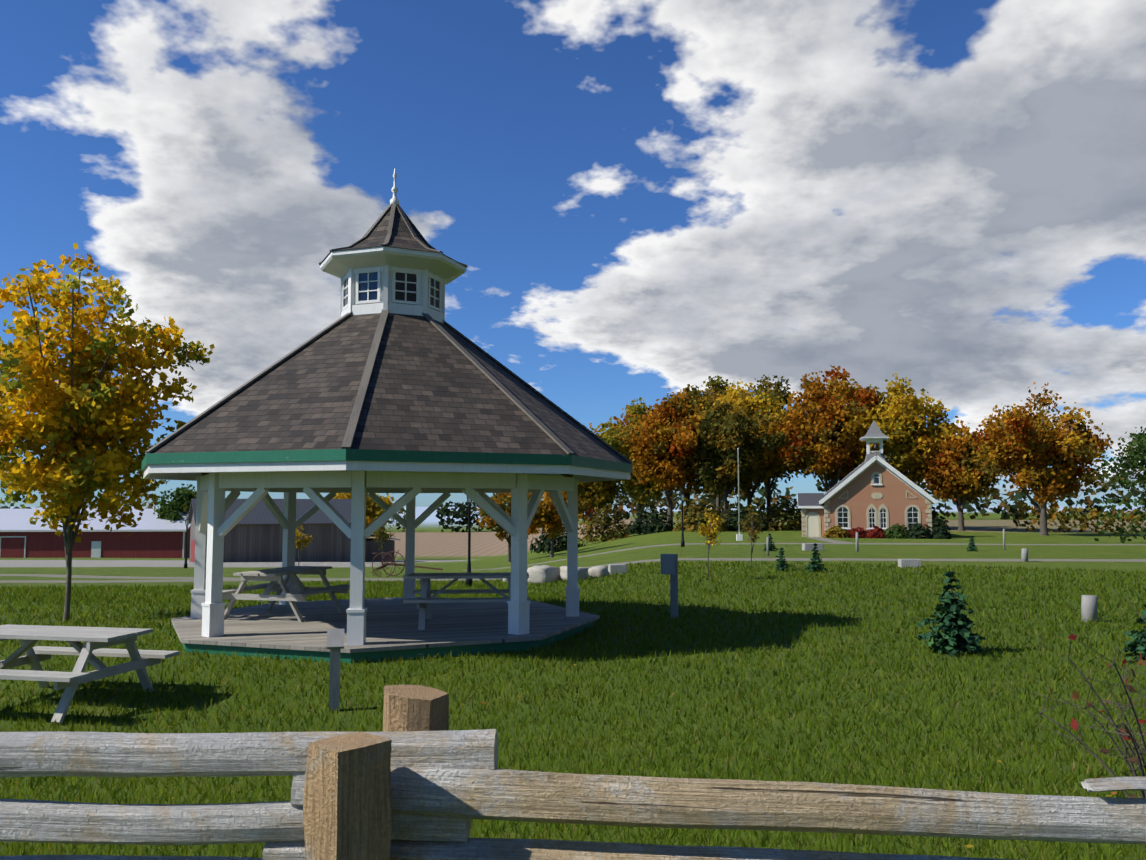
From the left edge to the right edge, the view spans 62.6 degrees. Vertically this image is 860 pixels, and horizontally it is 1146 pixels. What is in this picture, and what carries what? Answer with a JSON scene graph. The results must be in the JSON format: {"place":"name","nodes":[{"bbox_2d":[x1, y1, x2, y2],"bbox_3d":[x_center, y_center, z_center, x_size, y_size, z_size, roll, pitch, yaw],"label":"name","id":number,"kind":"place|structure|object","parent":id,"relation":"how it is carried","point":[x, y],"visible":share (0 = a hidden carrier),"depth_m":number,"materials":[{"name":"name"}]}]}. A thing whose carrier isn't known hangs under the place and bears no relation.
{"place":"outdoors","nodes":[
{"label":"outdoors","id":0,"kind":"place"},
{"bbox_2d":[0,579,248,582],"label":"path","id":1,"kind":"structure","parent":0,"point":[74,581],"depth_m":35.68,"materials":[{"name":"grey concrete"}]},
{"bbox_2d":[0,574,502,580],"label":"path","id":2,"kind":"structure","parent":0,"point":[301,579],"depth_m":39.47,"materials":[{"name":"grey concrete"}]},
{"bbox_2d":[0,506,1145,859],"bbox_3d":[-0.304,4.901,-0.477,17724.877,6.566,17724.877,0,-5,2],"label":"ground","id":3,"kind":"structure","parent":0,"point":[446,550],"depth_m":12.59,"materials":[{"name":"green plant"}]},
{"bbox_2d":[0,624,179,723],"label":"picnic table","id":4,"kind":"object","parent":3,"relation":"on","point":[97,640],"visible":0.98,"depth_m":9.80,"materials":[{"name":"grey wood"}]},
{"bbox_2d":[0,509,190,557],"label":"red barn","id":5,"kind":"structure","parent":3,"relation":"on","point":[150,536],"depth_m":144.69,"materials":[{"name":"metal"}]},
{"bbox_2d":[0,243,214,622],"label":"yellow maple tree","id":6,"kind":"object","parent":3,"relation":"on","point":[106,409],"depth_m":15.90,"materials":[{"name":"yellow plant"}]},
{"bbox_2d":[153,483,196,521],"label":"green tree","id":7,"kind":"object","parent":3,"relation":"on","point":[177,504],"depth_m":151.49,"materials":[{"name":"green plant"}]},
{"bbox_2d":[184,517,188,567],"bbox_3d":[-23.915,6.949,58.300,0.220,3.180,0.212,0,-5,2],"label":"lamp post","id":8,"kind":"object","parent":3,"relation":"on","point":[186,524],"visible":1,"depth_m":58.25,"materials":[{"name":"black metal"}]},
{"bbox_2d":[0,498,405,531],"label":"distant trees","id":9,"kind":"object","parent":3,"relation":"on","point":[400,511],"visible":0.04,"depth_m":303.65,"materials":[{"name":"green plant"}]},
{"bbox_2d":[188,499,399,561],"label":"grey barn","id":10,"kind":"structure","parent":3,"relation":"on","point":[254,533],"depth_m":94.30,"materials":[{"name":"metal"}]},
{"bbox_2d":[295,524,312,565],"bbox_3d":[-17.479,7.308,59.986,1.624,3.198,1.422,0,-5,2],"label":"sapling tree","id":11,"kind":"object","parent":3,"relation":"on","point":[306,540],"depth_m":60.02,"materials":[{"name":"yellow plant"}]},
{"bbox_2d":[326,629,343,711],"bbox_3d":[-2.399,2.433,9.493,0.170,0.829,0.203,1,-5,-13],"label":"sign post","id":12,"kind":"object","parent":3,"relation":"on","point":[335,641],"visible":0.86,"depth_m":9.47,"materials":[{"name":"grey wood"}]},
{"bbox_2d":[333,493,395,537],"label":"yellow tree","id":13,"kind":"object","parent":3,"relation":"on","point":[372,506],"depth_m":109.91,"materials":[{"name":"yellow plant"}]},
{"bbox_2d":[373,522,394,554],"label":"sapling tree","id":14,"kind":"object","parent":3,"relation":"on","point":[383,535],"depth_m":65.80,"materials":[{"name":"yellow plant"}]},
{"bbox_2d":[140,169,632,662],"bbox_3d":[-3.025,-0.301,15.683,7.487,8.340,7.487,-2,-5,19],"label":"gazebo","id":15,"kind":"object","parent":3,"relation":"on","point":[390,380],"visible":0.94,"depth_m":13.39,"materials":[{"name":"white paint"}]},
{"bbox_2d":[222,566,349,621],"bbox_3d":[-4.771,2.698,15.595,1.696,0.770,1.848,-1,-5,14],"label":"picnic table","id":16,"kind":"object","parent":15,"relation":"on","point":[274,576],"visible":0.85,"depth_m":15.12,"materials":[{"name":"grey wood"}]},
{"bbox_2d":[403,572,529,630],"bbox_3d":[-1.603,2.610,14.502,1.845,0.770,1.696,0,-5,-4],"label":"picnic table","id":17,"kind":"object","parent":15,"relation":"on","point":[425,600],"visible":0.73,"depth_m":14.18,"materials":[{"name":"grey wood"}]},
{"bbox_2d":[372,550,442,576],"bbox_3d":[-7.490,6.051,42.652,3.384,1.228,1.200,-1,-5,12],"label":"old plough","id":18,"kind":"object","parent":3,"relation":"on","point":[384,565],"visible":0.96,"depth_m":42.51,"materials":[{"name":"orange metal"}]},
{"bbox_2d":[465,496,471,586],"bbox_3d":[-3.283,3.345,29.851,0.220,3.230,0.212,0,-5,2],"label":"lamp post","id":19,"kind":"object","parent":3,"relation":"on","point":[468,581],"visible":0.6,"depth_m":29.80,"materials":[{"name":"black metal"}]},
{"bbox_2d":[435,492,529,531],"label":"woodlot trees","id":20,"kind":"object","parent":3,"relation":"on","point":[461,512],"visible":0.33,"depth_m":290.67,"materials":[{"name":"green plant"}]},
{"bbox_2d":[475,492,546,561],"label":"orange tree","id":21,"kind":"object","parent":3,"relation":"on","point":[488,520],"depth_m":78.67,"materials":[{"name":"plant"}]},
{"bbox_2d":[527,565,559,583],"bbox_3d":[-0.892,4.519,29.312,0.795,0.647,1.104,-3,-6,34],"label":"boulder","id":22,"kind":"object","parent":3,"relation":"on","point":[543,573],"visible":0.67,"depth_m":28.93,"materials":[{"name":"stone"}]},
{"bbox_2d":[529,529,586,552],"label":"bush","id":23,"kind":"object","parent":3,"relation":"on","point":[545,544],"visible":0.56,"depth_m":90.61,"materials":[{"name":"green plant"}]},
{"bbox_2d":[527,491,597,557],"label":"orange tree","id":24,"kind":"object","parent":3,"relation":"on","point":[544,509],"depth_m":70.67,"materials":[{"name":"plant"}]},
{"bbox_2d":[0,685,1145,859],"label":"split rail fence","id":25,"kind":"object","parent":3,"relation":"on","point":[416,779],"visible":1,"depth_m":2.74,"materials":[{"name":"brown wood"}]},
{"bbox_2d":[559,566,588,580],"bbox_3d":[0.050,4.463,29.081,0.697,0.507,0.961,4,-6,-40],"label":"boulder","id":26,"kind":"object","parent":3,"relation":"on","point":[583,573],"visible":0.56,"depth_m":28.89,"materials":[{"name":"stone"}]},
{"bbox_2d":[14,629,1138,847],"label":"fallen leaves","id":27,"kind":"object","parent":3,"relation":"on","point":[968,846],"visible":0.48,"depth_m":7.04,"materials":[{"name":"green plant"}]},
{"bbox_2d":[588,566,609,577],"bbox_3d":[0.812,4.453,29.426,0.543,0.410,0.583,-3,-6,37],"label":"boulder","id":28,"kind":"object","parent":3,"relation":"on","point":[599,571],"visible":0.75,"depth_m":29.26,"materials":[{"name":"stone"}]},
{"bbox_2d":[578,423,623,542],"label":"tree","id":29,"kind":"object","parent":3,"relation":"on","point":[600,497],"depth_m":105.12,"materials":[{"name":"plant"}]},
{"bbox_2d":[578,504,631,542],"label":"bush","id":30,"kind":"object","parent":3,"relation":"on","point":[612,532],"visible":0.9,"depth_m":93.30,"materials":[{"name":"green plant"}]},
{"bbox_2d":[608,564,626,574],"bbox_3d":[1.445,4.530,30.614,0.550,0.320,0.400,1,-5,-10],"label":"block","id":31,"kind":"object","parent":3,"relation":"on","point":[617,568],"depth_m":30.43,"materials":[{"name":"stone"}]},
{"bbox_2d":[595,397,664,519],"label":"tree","id":32,"kind":"object","parent":3,"relation":"on","point":[613,441],"depth_m":103.83,"materials":[{"name":"plant"}]},
{"bbox_2d":[625,506,677,533],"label":"bush","id":33,"kind":"object","parent":3,"relation":"on","point":[640,526],"visible":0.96,"depth_m":95.56,"materials":[{"name":"green plant"}]},
{"bbox_2d":[612,388,710,529],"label":"tree","id":34,"kind":"object","parent":3,"relation":"on","point":[677,433],"depth_m":97.65,"materials":[{"name":"plant"}]},
{"bbox_2d":[661,554,677,617],"bbox_3d":[1.735,2.817,16.954,0.295,1.170,0.231,-1,-5,10],"label":"service post","id":35,"kind":"object","parent":3,"relation":"on","point":[669,563],"visible":0.88,"depth_m":16.90,"materials":[{"name":"grey metal"}]},
{"bbox_2d":[648,384,713,511],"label":"tree","id":36,"kind":"object","parent":3,"relation":"on","point":[694,393],"depth_m":111.11,"materials":[{"name":"plant"}]},
{"bbox_2d":[680,491,684,546],"bbox_3d":[5.987,4.833,51.528,0.220,3.080,0.212,0,-5,2],"label":"lamp post","id":37,"kind":"object","parent":3,"relation":"on","point":[682,535],"visible":1,"depth_m":51.46,"materials":[{"name":"black metal"}]},
{"bbox_2d":[580,483,796,520],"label":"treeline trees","id":38,"kind":"object","parent":3,"relation":"on","point":[759,503],"visible":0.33,"depth_m":228.11,"materials":[{"name":"green plant"}]},
{"bbox_2d":[673,494,727,531],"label":"bush","id":39,"kind":"object","parent":3,"relation":"on","point":[692,520],"visible":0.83,"depth_m":90.62,"materials":[{"name":"yellow plant"}]},
{"bbox_2d":[697,507,723,579],"bbox_3d":[3.913,3.251,26.635,0.754,2.130,0.812,0,-5,2],"label":"sapling tree","id":40,"kind":"object","parent":3,"relation":"on","point":[706,528],"depth_m":26.60,"materials":[{"name":"yellow plant"}]},
{"bbox_2d":[696,375,748,522],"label":"tree","id":41,"kind":"object","parent":3,"relation":"on","point":[716,387],"depth_m":119.71,"materials":[{"name":"plant"}]},
{"bbox_2d":[681,397,787,516],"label":"tree","id":42,"kind":"object","parent":3,"relation":"on","point":[716,472],"depth_m":95.55,"materials":[{"name":"plant"}]},
{"bbox_2d":[736,448,742,540],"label":"flagpole","id":43,"kind":"object","parent":3,"relation":"on","point":[739,536],"visible":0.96,"depth_m":65.31,"materials":[{"name":"white metal"}]},
{"bbox_2d":[720,503,767,530],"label":"bush","id":44,"kind":"object","parent":3,"relation":"on","point":[729,521],"visible":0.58,"depth_m":92.74,"materials":[{"name":"green plant"}]},
{"bbox_2d":[704,378,789,512],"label":"tree","id":45,"kind":"object","parent":3,"relation":"on","point":[743,400],"depth_m":106.52,"materials":[{"name":"yellow plant"}]},
{"bbox_2d":[739,505,764,568],"bbox_3d":[6.036,3.645,31.584,0.891,2.277,0.962,0,-5,2],"label":"sapling tree","id":46,"kind":"object","parent":3,"relation":"on","point":[755,530],"depth_m":31.53,"materials":[{"name":"plant"}]},
{"bbox_2d":[767,537,768,555],"bbox_3d":[8.352,5.028,40.398,0.107,0.901,0.105,0,-5,2],"label":"bollard","id":47,"kind":"object","parent":3,"relation":"on","point":[767,546],"visible":0.83,"depth_m":40.36,"materials":[{"name":"grey wood"}]},
{"bbox_2d":[763,534,778,550],"bbox_3d":[9.268,5.318,44.401,0.838,0.885,0.732,0,-5,2],"label":"spruce tree","id":48,"kind":"object","parent":3,"relation":"on","point":[771,545],"depth_m":44.30,"materials":[{"name":"green plant"}]},
{"bbox_2d":[743,374,803,525],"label":"tree","id":49,"kind":"object","parent":3,"relation":"on","point":[776,390],"depth_m":116.60,"materials":[{"name":"plant"}]},
{"bbox_2d":[762,493,801,530],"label":"bush","id":50,"kind":"object","parent":3,"relation":"on","point":[796,522],"visible":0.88,"depth_m":95.38,"materials":[{"name":"green plant"}]},
{"bbox_2d":[775,548,789,570],"bbox_3d":[6.855,4.262,30.946,0.526,0.823,0.515,0,-5,2],"label":"spruce tree","id":51,"kind":"object","parent":3,"relation":"on","point":[782,565],"depth_m":30.91,"materials":[{"name":"green plant"}]},
{"bbox_2d":[802,543,822,550],"bbox_3d":[11.385,5.569,44.778,0.900,0.350,0.450,0,-5,-4],"label":"block","id":52,"kind":"object","parent":3,"relation":"on","point":[808,546],"depth_m":44.56,"materials":[{"name":"stone"}]},
{"bbox_2d":[805,543,827,571],"bbox_3d":[7.835,4.140,30.421,0.742,0.974,0.686,0,-5,2],"label":"spruce tree","id":53,"kind":"object","parent":3,"relation":"on","point":[815,559],"depth_m":30.38,"materials":[{"name":"green plant"}]},
{"bbox_2d":[768,365,888,491],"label":"tree","id":54,"kind":"object","parent":3,"relation":"on","point":[835,412],"depth_m":97.12,"materials":[{"name":"orange plant"}]},
{"bbox_2d":[807,537,851,542],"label":"walkway","id":55,"kind":"structure","parent":3,"relation":"on","point":[826,539],"depth_m":63.57,"materials":[{"name":"grey concrete"}]},
{"bbox_2d":[822,525,850,537],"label":"shrub","id":56,"kind":"object","parent":3,"relation":"on","point":[838,531],"visible":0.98,"depth_m":72.85,"materials":[{"name":"yellow plant"}]},
{"bbox_2d":[809,378,887,486],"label":"tree","id":57,"kind":"object","parent":3,"relation":"on","point":[855,465],"visible":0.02,"depth_m":105.27,"materials":[{"name":"orange plant"}]},
{"bbox_2d":[856,532,858,551],"bbox_3d":[13.040,5.197,43.253,0.128,1.001,0.126,0,-5,2],"label":"bollard","id":58,"kind":"object","parent":3,"relation":"on","point":[857,548],"visible":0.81,"depth_m":43.20,"materials":[{"name":"grey wood"}]},
{"bbox_2d":[846,527,869,537],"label":"shrub","id":59,"kind":"object","parent":3,"relation":"on","point":[862,533],"visible":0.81,"depth_m":72.60,"materials":[{"name":"red plant"}]},
{"bbox_2d":[797,421,937,537],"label":"schoolhouse","id":60,"kind":"structure","parent":3,"relation":"on","point":[872,490],"depth_m":74.21,"materials":[{"name":"brick"}]},
{"bbox_2d":[867,526,886,537],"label":"shrub","id":61,"kind":"object","parent":3,"relation":"on","point":[875,533],"visible":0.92,"depth_m":72.19,"materials":[{"name":"red plant"}]},
{"bbox_2d":[884,523,910,538],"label":"shrub","id":62,"kind":"object","parent":3,"relation":"on","point":[898,531],"visible":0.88,"depth_m":71.86,"materials":[{"name":"green plant"}]},
{"bbox_2d":[843,373,960,485],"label":"tree","id":63,"kind":"object","parent":3,"relation":"on","point":[896,418],"depth_m":93.58,"materials":[{"name":"yellow plant"}]},
{"bbox_2d":[898,559,921,567],"bbox_3d":[11.717,4.646,32.798,0.700,0.300,0.400,0,-5,2],"label":"block","id":64,"kind":"object","parent":3,"relation":"on","point":[908,562],"depth_m":32.60,"materials":[{"name":"stone"}]},
{"bbox_2d":[906,522,932,538],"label":"shrub","id":65,"kind":"object","parent":3,"relation":"on","point":[914,533],"visible":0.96,"depth_m":71.53,"materials":[{"name":"green plant"}]},
{"bbox_2d":[929,525,951,538],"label":"shrub","id":66,"kind":"object","parent":3,"relation":"on","point":[941,532],"visible":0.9,"depth_m":71.19,"materials":[{"name":"green plant"}]},
{"bbox_2d":[931,506,950,529],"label":"shrub","id":67,"kind":"object","parent":3,"relation":"on","point":[937,521],"visible":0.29,"depth_m":94.70,"materials":[{"name":"green plant"}]},
{"bbox_2d":[914,570,986,657],"bbox_3d":[5.382,2.607,13.464,1.046,1.211,0.965,0,-5,2],"label":"spruce tree","id":68,"kind":"object","parent":3,"relation":"on","point":[957,639],"depth_m":13.36,"materials":[{"name":"green plant"}]},
{"bbox_2d":[914,420,1006,530],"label":"tree","id":69,"kind":"object","parent":3,"relation":"on","point":[956,459],"depth_m":90.99,"materials":[{"name":"plant"}]},
{"bbox_2d":[967,536,978,551],"bbox_3d":[18.688,5.339,44.078,0.622,0.788,0.674,0,-5,2],"label":"spruce tree","id":70,"kind":"object","parent":3,"relation":"on","point":[971,547],"depth_m":44.00,"materials":[{"name":"green plant"}]},
{"bbox_2d":[815,471,1145,519],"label":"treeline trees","id":71,"kind":"object","parent":3,"relation":"on","point":[1087,501],"visible":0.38,"depth_m":174.02,"materials":[{"name":"green plant"}]},
{"bbox_2d":[1003,529,1004,549],"bbox_3d":[20.599,5.280,45.021,0.099,1.101,0.097,0,-5,2],"label":"bollard","id":72,"kind":"object","parent":3,"relation":"on","point":[1003,539],"visible":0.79,"depth_m":44.99,"materials":[{"name":"grey wood"}]},
{"bbox_2d":[1021,548,1028,561],"bbox_3d":[17.320,4.844,36.130,0.252,0.604,0.257,0,-5,2],"label":"bollard","id":73,"kind":"object","parent":3,"relation":"on","point":[1024,554],"visible":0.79,"depth_m":36.04,"materials":[{"name":"grey concrete"}]},
{"bbox_2d":[970,382,1113,535],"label":"field maple tree","id":74,"kind":"object","parent":3,"relation":"on","point":[1046,445],"depth_m":78.06,"materials":[{"name":"orange plant"}]},
{"bbox_2d":[1011,505,1145,532],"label":"hedge trees","id":75,"kind":"object","parent":3,"relation":"on","point":[1086,524],"visible":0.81,"depth_m":89.41,"materials":[{"name":"green plant"}]},
{"bbox_2d":[1031,595,1145,797],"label":"bare shrub","id":76,"kind":"object","parent":3,"relation":"on","point":[1139,753],"depth_m":5.20,"materials":[{"name":"brown plant"}]},
{"bbox_2d":[1081,595,1097,621],"bbox_3d":[9.226,3.237,16.833,0.270,0.565,0.270,0,-5,2],"label":"bollard","id":77,"kind":"object","parent":3,"relation":"on","point":[1089,606],"visible":0.79,"depth_m":16.74,"materials":[{"name":"grey concrete"}]},
{"bbox_2d":[1093,426,1145,524],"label":"green tree","id":78,"kind":"object","parent":3,"relation":"on","point":[1135,455],"depth_m":46.71,"materials":[{"name":"green plant"}]},
{"bbox_2d":[1094,498,1145,542],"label":"thicket trees","id":79,"kind":"object","parent":3,"relation":"on","point":[1121,530],"visible":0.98,"depth_m":60.25,"materials":[{"name":"green plant"}]},
{"bbox_2d":[1113,599,1145,663],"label":"spruce tree","id":80,"kind":"object","parent":3,"relation":"on","point":[1140,639],"visible":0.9,"depth_m":12.92,"materials":[{"name":"green plant"}]},
{"bbox_2d":[0,0,1145,506],"label":"sky","id":81,"kind":"structure","parent":0,"point":[644,199],"materials":[{"name":"blue"}]},
{"bbox_2d":[463,543,1145,570],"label":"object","id":82,"kind":"structure","parent":0,"point":[822,543],"depth_m":55.50,"materials":[{"name":"grey concrete"}]},
{"bbox_2d":[560,558,1145,571],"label":"path","id":83,"kind":"structure","parent":0,"point":[866,559],"depth_m":36.92,"materials":[{"name":"grey concrete"}]}
]}

